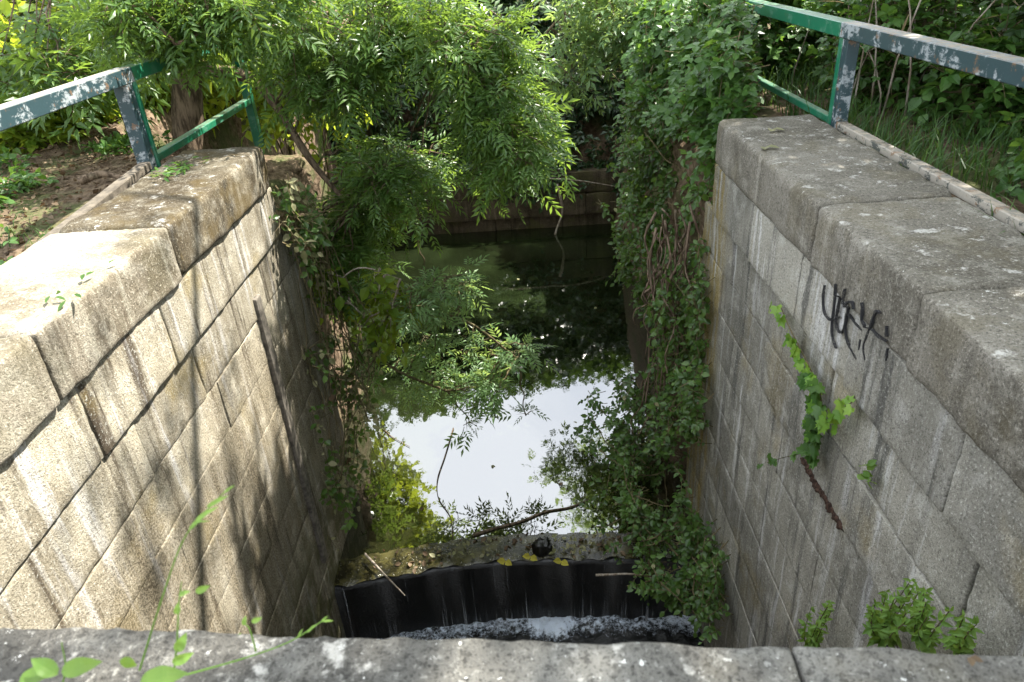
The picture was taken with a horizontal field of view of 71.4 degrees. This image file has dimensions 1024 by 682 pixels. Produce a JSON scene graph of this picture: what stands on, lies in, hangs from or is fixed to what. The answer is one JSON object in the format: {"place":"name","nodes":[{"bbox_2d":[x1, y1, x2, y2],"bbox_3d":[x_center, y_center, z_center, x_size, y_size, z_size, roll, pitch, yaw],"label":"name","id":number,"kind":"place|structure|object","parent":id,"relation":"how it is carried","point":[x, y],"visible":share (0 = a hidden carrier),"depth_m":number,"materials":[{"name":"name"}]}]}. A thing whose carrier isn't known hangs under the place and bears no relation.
{"place":"outdoors","nodes":[
{"label":"outdoors","id":0,"kind":"place"},
{"bbox_2d":[264,154,362,421],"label":"earth bank","id":1,"kind":"structure","parent":0,"point":[297,166],"depth_m":10.10,"materials":[{"name":"soil"}]},
{"bbox_2d":[0,0,1023,346],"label":"ground","id":2,"kind":"structure","parent":0,"point":[228,134],"depth_m":7.53,"materials":[{"name":"soil"}]},
{"bbox_2d":[0,256,12,264],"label":"weed patch","id":3,"kind":"object","parent":2,"relation":"on","point":[3,262],"visible":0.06,"depth_m":4.80,"materials":[{"name":"green plant"}]},
{"bbox_2d":[0,193,17,209],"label":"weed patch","id":4,"kind":"object","parent":2,"relation":"on","point":[5,199],"visible":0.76,"depth_m":6.30,"materials":[{"name":"green plant"}]},
{"bbox_2d":[0,146,40,169],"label":"weed patch","id":5,"kind":"object","parent":2,"relation":"on","point":[6,156],"visible":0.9,"depth_m":7.29,"materials":[{"name":"green plant"}]},
{"bbox_2d":[0,224,45,247],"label":"weed patch","id":6,"kind":"object","parent":2,"relation":"on","point":[12,239],"visible":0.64,"depth_m":5.24,"materials":[{"name":"green plant"}]},
{"bbox_2d":[0,158,59,197],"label":"weed patch","id":7,"kind":"object","parent":2,"relation":"on","point":[23,183],"visible":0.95,"depth_m":6.62,"materials":[{"name":"green plant"}]},
{"bbox_2d":[1,0,59,22],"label":"thicket","id":8,"kind":"object","parent":2,"relation":"on","point":[32,12],"depth_m":14.55,"materials":[{"name":"green plant"}]},
{"bbox_2d":[0,90,91,154],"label":"elder bush","id":9,"kind":"object","parent":2,"relation":"on","point":[11,138],"visible":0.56,"depth_m":7.98,"materials":[{"name":"green plant"}]},
{"bbox_2d":[0,0,100,92],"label":"elder bush","id":10,"kind":"object","parent":2,"relation":"on","point":[27,2],"depth_m":10.63,"materials":[{"name":"green plant"}]},
{"bbox_2d":[0,0,120,130],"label":"elder bush","id":11,"kind":"object","parent":2,"relation":"on","point":[6,6],"visible":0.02,"depth_m":8.78,"materials":[{"name":"green plant"}]},
{"bbox_2d":[0,67,156,248],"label":"metal railing","id":12,"kind":"object","parent":2,"relation":"on","point":[117,80],"visible":0.74,"depth_m":5.69,"materials":[{"name":"metal"}]},
{"bbox_2d":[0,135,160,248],"bbox_3d":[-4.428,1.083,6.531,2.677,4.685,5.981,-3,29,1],"label":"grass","id":13,"kind":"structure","parent":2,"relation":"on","point":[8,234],"depth_m":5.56,"materials":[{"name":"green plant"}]},
{"bbox_2d":[0,105,193,260],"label":"leaf litter","id":14,"kind":"object","parent":2,"relation":"on","point":[53,196],"visible":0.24,"depth_m":6.90,"materials":[{"name":"brown plant"}]},
{"bbox_2d":[77,171,147,184],"bbox_3d":[-3.532,-1.454,6.319,0.579,0.120,0.163,-13,30,-15],"label":"fallen log","id":15,"kind":"object","parent":14,"relation":"on","point":[87,178],"visible":0.54,"depth_m":6.29,"materials":[{"name":"brown wood"}]},
{"bbox_2d":[0,0,227,149],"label":"ash tree","id":16,"kind":"object","parent":2,"relation":"on","point":[56,62],"visible":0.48,"depth_m":7.44,"materials":[{"name":"green plant"}]},
{"bbox_2d":[81,130,174,159],"bbox_3d":[-4.252,-2.108,7.866,1.044,0.442,1.090,-10,30,-10],"label":"weed patch","id":17,"kind":"object","parent":2,"relation":"on","point":[116,140],"visible":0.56,"depth_m":7.71,"materials":[{"name":"green plant"}]},
{"bbox_2d":[29,3,245,138],"bbox_3d":[-5.401,-4.293,10.444,3.107,2.687,2.377,-3,29,1],"label":"elder bush","id":18,"kind":"object","parent":2,"relation":"on","point":[208,109],"visible":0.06,"depth_m":10.31,"materials":[{"name":"green plant"}]},
{"bbox_2d":[0,146,357,637],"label":"canal wall","id":19,"kind":"structure","parent":2,"relation":"on","point":[158,389],"depth_m":4.91,"materials":[{"name":"stone"}]},
{"bbox_2d":[45,259,115,310],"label":"leaves","id":20,"kind":"object","parent":19,"relation":"on","point":[82,276],"visible":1,"depth_m":3.78,"materials":[{"name":"green plant"}]},
{"bbox_2d":[149,160,207,181],"bbox_3d":[-2.860,-1.430,5.998,0.465,0.067,0.549,-3,29,1],"label":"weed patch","id":21,"kind":"object","parent":19,"relation":"on","point":[167,171],"visible":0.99,"depth_m":5.94,"materials":[{"name":"green plant"}]},
{"bbox_2d":[162,156,209,174],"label":"fallen twig","id":22,"kind":"object","parent":19,"relation":"on","point":[177,163],"visible":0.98,"depth_m":6.12,"materials":[{"name":"green plant"}]},
{"bbox_2d":[272,184,354,232],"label":"ivy","id":23,"kind":"object","parent":19,"relation":"on","point":[281,215],"visible":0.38,"depth_m":7.36,"materials":[{"name":"plant"}]},
{"bbox_2d":[269,173,390,550],"bbox_3d":[-1.948,0.191,8.287,0.796,4.291,2.348,-3,29,1],"label":"hanging ivy","id":24,"kind":"object","parent":19,"relation":"attached to","point":[285,204],"visible":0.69,"depth_m":8.05,"materials":[{"name":"green plant"}]},
{"bbox_2d":[309,263,421,366],"bbox_3d":[-1.763,-0.408,8.525,1.359,1.399,1.044,7,31,20],"label":"bush","id":25,"kind":"object","parent":19,"relation":"attached to","point":[386,332],"visible":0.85,"depth_m":8.38,"materials":[{"name":"green plant"}]},
{"bbox_2d":[122,42,264,167],"bbox_3d":[-3.325,-2.468,7.764,0.135,1.378,2.980,-3,29,1],"label":"metal railing","id":26,"kind":"object","parent":2,"relation":"on","point":[139,71],"visible":0.55,"depth_m":7.21,"materials":[{"name":"green metal"}]},
{"bbox_2d":[203,25,284,121],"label":"elder bush","id":27,"kind":"object","parent":2,"relation":"on","point":[218,108],"visible":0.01,"depth_m":11.63,"materials":[{"name":"green plant"}]},
{"bbox_2d":[243,39,295,154],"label":"elder bush","id":28,"kind":"object","parent":2,"relation":"on","point":[291,151],"depth_m":14.34,"materials":[{"name":"green plant"}]},
{"bbox_2d":[202,0,373,343],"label":"elder bush","id":29,"kind":"object","parent":2,"relation":"on","point":[277,131],"visible":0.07,"depth_m":11.11,"materials":[{"name":"green plant"}]},
{"bbox_2d":[47,0,582,329],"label":"ash tree","id":30,"kind":"object","parent":2,"relation":"on","point":[334,58],"visible":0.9,"depth_m":7.19,"materials":[{"name":"green plant"}]},
{"bbox_2d":[417,214,424,275],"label":"hanging vine","id":31,"kind":"object","parent":30,"relation":"hanging from","point":[419,249],"visible":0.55,"depth_m":10.38,"materials":[{"name":"brown plant"}]},
{"bbox_2d":[338,1,458,109],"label":"thicket","id":32,"kind":"object","parent":2,"relation":"on","point":[405,66],"visible":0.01,"depth_m":17.39,"materials":[{"name":"green plant"}]},
{"bbox_2d":[325,81,485,183],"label":"ivy bank","id":33,"kind":"structure","parent":2,"relation":"on","point":[382,125],"depth_m":17.46,"materials":[{"name":"green plant"}]},
{"bbox_2d":[345,254,558,456],"bbox_3d":[-0.803,0.113,9.230,2.888,2.825,2.304,-3,29,1],"label":"ash sapling","id":34,"kind":"object","parent":2,"relation":"on","point":[484,391],"visible":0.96,"depth_m":9.05,"materials":[{"name":"green leaf"},{"name":"green twig"}]},
{"bbox_2d":[345,164,622,237],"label":"quay wall","id":35,"kind":"structure","parent":2,"relation":"on","point":[586,210],"depth_m":18.05,"materials":[{"name":"stone"}]},
{"bbox_2d":[440,0,633,213],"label":"ivy bank","id":36,"kind":"structure","parent":2,"relation":"on","point":[572,127],"depth_m":17.48,"materials":[{"name":"green plant"}]},
{"bbox_2d":[554,184,563,234],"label":"dead branch","id":37,"kind":"object","parent":36,"relation":"hanging from","point":[561,203],"visible":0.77,"depth_m":17.74,"materials":[{"name":"brown wood"}]},
{"bbox_2d":[504,178,614,186],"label":"dead branch","id":38,"kind":"object","parent":36,"relation":"on","point":[579,180],"visible":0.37,"depth_m":17.21,"materials":[{"name":"brown wood"}]},
{"bbox_2d":[478,0,596,27],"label":"thicket","id":39,"kind":"object","parent":2,"relation":"on","point":[502,7],"visible":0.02,"depth_m":17.77,"materials":[{"name":"green plant"}]},
{"bbox_2d":[464,0,634,48],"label":"thicket","id":40,"kind":"object","parent":2,"relation":"on","point":[493,3],"visible":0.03,"depth_m":17.73,"materials":[{"name":"green plant"}]},
{"bbox_2d":[522,0,651,129],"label":"ash tree","id":41,"kind":"object","parent":2,"relation":"on","point":[583,32],"visible":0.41,"depth_m":12.23,"materials":[{"name":"green leaf"},{"name":"bark"}]},
{"bbox_2d":[613,0,771,185],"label":"bramble","id":42,"kind":"object","parent":2,"relation":"on","point":[701,54],"visible":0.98,"depth_m":7.32,"materials":[{"name":"green plant"}]},
{"bbox_2d":[603,0,787,85],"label":"dark bush","id":43,"kind":"object","parent":2,"relation":"on","point":[616,61],"visible":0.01,"depth_m":11.61,"materials":[{"name":"green plant"}]},
{"bbox_2d":[657,0,847,89],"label":"bramble bush","id":44,"kind":"object","parent":2,"relation":"on","point":[769,48],"visible":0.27,"depth_m":8.57,"materials":[{"name":"green plant"}]},
{"bbox_2d":[685,114,1023,656],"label":"canal wall","id":45,"kind":"structure","parent":2,"relation":"on","point":[892,288],"depth_m":4.25,"materials":[{"name":"stone"}]},
{"bbox_2d":[570,356,733,644],"bbox_3d":[1.478,1.240,8.050,1.509,3.113,4.141,-3,29,1],"label":"hanging ivy","id":46,"kind":"object","parent":45,"relation":"attached to","point":[634,510],"visible":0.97,"depth_m":7.88,"materials":[{"name":"green plant"}]},
{"bbox_2d":[596,573,651,578],"bbox_3d":[1.391,2.692,8.051,0.893,0.119,0.090,5,30,15],"label":"drift stick","id":47,"kind":"object","parent":46,"relation":"attached to","point":[608,574],"visible":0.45,"depth_m":8.10,"materials":[{"name":"brown wood"}]},
{"bbox_2d":[596,81,714,327],"bbox_3d":[1.895,-1.803,9.825,1.482,3.689,5.547,-3,29,1],"label":"hanging ivy","id":48,"kind":"object","parent":45,"relation":"attached to","point":[633,199],"visible":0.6,"depth_m":9.47,"materials":[{"name":"green plant"}]},
{"bbox_2d":[643,233,714,389],"bbox_3d":[1.793,-0.210,7.861,0.677,2.155,1.494,-3,29,1],"label":"hanging ivy","id":49,"kind":"object","parent":45,"relation":"attached to","point":[697,318],"visible":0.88,"depth_m":7.79,"materials":[{"name":"green plant"}]},
{"bbox_2d":[760,144,778,149],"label":"fallen leaf","id":50,"kind":"object","parent":45,"relation":"on","point":[771,145],"visible":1,"depth_m":5.45,"materials":[{"name":"beige plant"}]},
{"bbox_2d":[745,0,854,124],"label":"metal railing","id":51,"kind":"object","parent":45,"relation":"on","point":[823,23],"visible":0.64,"depth_m":6.58,"materials":[{"name":"green metal"}]},
{"bbox_2d":[756,301,854,470],"bbox_3d":[1.929,0.626,4.894,0.141,1.378,1.394,-3,29,1],"label":"ivy sprig","id":52,"kind":"object","parent":45,"relation":"attached to","point":[815,423],"visible":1,"depth_m":4.54,"materials":[{"name":"green plant"}]},
{"bbox_2d":[796,600,835,647],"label":"fresh weed","id":53,"kind":"object","parent":45,"relation":"attached to","point":[814,634],"visible":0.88,"depth_m":4.48,"materials":[{"name":"green plant"}]},
{"bbox_2d":[857,459,876,489],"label":"weed","id":54,"kind":"object","parent":45,"relation":"attached to","point":[870,465],"depth_m":3.89,"materials":[{"name":"green plant"}]},
{"bbox_2d":[862,578,927,648],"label":"fresh weed","id":55,"kind":"object","parent":45,"relation":"attached to","point":[887,622],"visible":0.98,"depth_m":3.49,"materials":[{"name":"green plant"}]},
{"bbox_2d":[905,586,954,653],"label":"fresh weed","id":56,"kind":"object","parent":45,"relation":"attached to","point":[924,637],"visible":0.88,"depth_m":3.18,"materials":[{"name":"green plant"}]},
{"bbox_2d":[938,609,984,654],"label":"fresh weed","id":57,"kind":"object","parent":45,"relation":"attached to","point":[958,640],"visible":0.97,"depth_m":2.90,"materials":[{"name":"green plant"}]},
{"bbox_2d":[769,0,1004,59],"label":"dark bush","id":58,"kind":"object","parent":2,"relation":"on","point":[995,19],"visible":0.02,"depth_m":9.36,"materials":[{"name":"green plant"}]},
{"bbox_2d":[806,0,986,115],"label":"bramble bush","id":59,"kind":"object","parent":2,"relation":"on","point":[894,13],"visible":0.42,"depth_m":6.77,"materials":[{"name":"green plant"}]},
{"bbox_2d":[787,0,1021,91],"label":"bramble bush","id":60,"kind":"object","parent":2,"relation":"on","point":[825,7],"visible":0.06,"depth_m":7.70,"materials":[{"name":"green plant"}]},
{"bbox_2d":[791,0,1023,122],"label":"reed clump","id":61,"kind":"object","parent":2,"relation":"on","point":[897,58],"visible":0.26,"depth_m":6.63,"materials":[{"name":"green leaf"},{"name":"green stem"}]},
{"bbox_2d":[830,21,1023,233],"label":"metal railing","id":62,"kind":"object","parent":2,"relation":"on","point":[997,66],"visible":0.9,"depth_m":4.69,"materials":[{"name":"metal"}]},
{"bbox_2d":[890,0,1023,144],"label":"bramble bush","id":63,"kind":"object","parent":2,"relation":"on","point":[953,85],"visible":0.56,"depth_m":6.15,"materials":[{"name":"green plant"}]},
{"bbox_2d":[950,0,1023,53],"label":"dark bush","id":64,"kind":"object","parent":2,"relation":"on","point":[1019,3],"visible":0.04,"depth_m":7.34,"materials":[{"name":"green plant"}]},
{"bbox_2d":[978,0,1023,121],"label":"dark bush","id":65,"kind":"object","parent":2,"relation":"on","point":[1013,30],"visible":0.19,"depth_m":6.09,"materials":[{"name":"green plant"}]},
{"bbox_2d":[989,111,1023,204],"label":"bramble bush","id":66,"kind":"object","parent":2,"relation":"on","point":[1018,159],"visible":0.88,"depth_m":4.99,"materials":[{"name":"green plant"}]},
{"bbox_2d":[340,223,688,558],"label":"pool water","id":67,"kind":"structure","parent":0,"point":[557,292],"depth_m":11.31,"materials":[{"name":"black liquid"}]},
{"bbox_2d":[436,428,453,539],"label":"floating twig","id":68,"kind":"object","parent":67,"relation":"on","point":[437,481],"visible":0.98,"depth_m":9.93,"materials":[{"name":"brown wood"}]},
{"bbox_2d":[473,499,588,535],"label":"floating branch","id":69,"kind":"object","parent":67,"relation":"on","point":[500,526],"visible":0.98,"depth_m":9.09,"materials":[{"name":"brown wood"}]},
{"bbox_2d":[334,531,699,586],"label":"crest water","id":70,"kind":"structure","parent":0,"point":[354,571],"depth_m":8.67,"materials":[{"name":"brown liquid"}]},
{"bbox_2d":[522,553,537,560],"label":"caught leaf","id":71,"kind":"object","parent":70,"relation":"on","point":[528,556],"visible":1,"depth_m":8.50,"materials":[{"name":"yellow plant"}]},
{"bbox_2d":[380,615,704,647],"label":"water","id":72,"kind":"structure","parent":0,"point":[614,629],"depth_m":8.88,"materials":[{"name":"grey liquid"}]},
{"bbox_2d":[335,556,694,638],"bbox_3d":[0.120,3.317,9.308,4.600,1.855,1.201,-3,29,1],"label":"weir","id":73,"kind":"object","parent":72,"relation":"in","point":[385,607],"visible":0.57,"depth_m":8.77,"materials":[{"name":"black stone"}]},
{"bbox_2d":[497,558,511,565],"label":"caught leaf","id":74,"kind":"object","parent":73,"relation":"on","point":[503,561],"visible":1,"depth_m":8.46,"materials":[{"name":"yellow plant"}]},
{"bbox_2d":[373,530,657,573],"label":"drift litter","id":75,"kind":"object","parent":73,"relation":"on","point":[514,540],"visible":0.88,"depth_m":8.69,"materials":[{"name":"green plant"}]},
{"bbox_2d":[364,553,404,595],"bbox_3d":[-1.525,2.779,8.480,0.726,0.222,0.044,22,38,39],"label":"drift stick","id":76,"kind":"object","parent":75,"relation":"on","point":[377,567],"visible":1,"depth_m":8.46,"materials":[{"name":"brown wood"}]},
{"bbox_2d":[429,533,616,558],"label":"water weed","id":77,"kind":"object","parent":73,"relation":"on","point":[582,547],"visible":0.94,"depth_m":8.65,"materials":[{"name":"green plant"}]},
{"bbox_2d":[531,537,551,556],"bbox_3d":[0.373,2.502,8.655,0.286,0.234,0.219,-3,29,1],"label":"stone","id":78,"kind":"object","parent":73,"relation":"on","point":[541,547],"visible":0.94,"depth_m":8.59,"materials":[{"name":"black stone"}]},
{"bbox_2d":[553,557,567,565],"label":"caught leaf","id":79,"kind":"object","parent":73,"relation":"on","point":[564,562],"visible":1,"depth_m":8.40,"materials":[{"name":"yellow plant"}]},
{"bbox_2d":[655,136,714,482],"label":"earth bank","id":80,"kind":"structure","parent":0,"point":[687,146],"depth_m":8.43,"materials":[{"name":"soil"}]},
{"bbox_2d":[631,204,707,456],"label":"hanging roots","id":81,"kind":"object","parent":80,"relation":"hanging from","point":[650,265],"visible":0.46,"depth_m":7.99,"materials":[{"name":"plant"}]},
{"bbox_2d":[756,54,1023,235],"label":"grass","id":82,"kind":"structure","parent":0,"point":[915,145],"depth_m":5.87,"materials":[{"name":"green plant"}]},
{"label":"bridge deck","id":83,"kind":"structure","parent":0,"visible":0},
{"bbox_2d":[0,627,1023,681],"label":"stone parapet","id":84,"kind":"structure","parent":83,"relation":"attached to","point":[332,659],"depth_m":1.15,"materials":[{"name":"grey stone"}]},
{"bbox_2d":[19,642,188,681],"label":"foreground weed","id":85,"kind":"object","parent":84,"relation":"on","point":[41,669],"visible":1,"depth_m":0.96,"materials":[{"name":"green plant"}]},
{"bbox_2d":[139,485,233,670],"bbox_3d":[-0.470,0.344,1.028,0.237,0.348,0.032,-3,29,1],"label":"foreground weed","id":86,"kind":"object","parent":84,"relation":"on","point":[203,514],"visible":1,"depth_m":0.99,"materials":[{"name":"green plant"}]},
{"bbox_2d":[172,581,209,667],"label":"foreground weed","id":87,"kind":"object","parent":84,"relation":"on","point":[179,646],"visible":0.99,"depth_m":1.02,"materials":[{"name":"green plant"}]},
{"bbox_2d":[240,616,261,651],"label":"foreground weed","id":88,"kind":"object","parent":84,"relation":"on","point":[254,620],"visible":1,"depth_m":1.05,"materials":[{"name":"green plant"}]},
{"bbox_2d":[186,616,332,675],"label":"foreground weed","id":89,"kind":"object","parent":84,"relation":"on","point":[299,635],"visible":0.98,"depth_m":1.07,"materials":[{"name":"green plant"}]},
{"bbox_2d":[967,655,982,665],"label":"fallen leaf","id":90,"kind":"object","parent":84,"relation":"on","point":[972,659],"visible":1,"depth_m":1.08,"materials":[{"name":"brown plant"}]}
]}

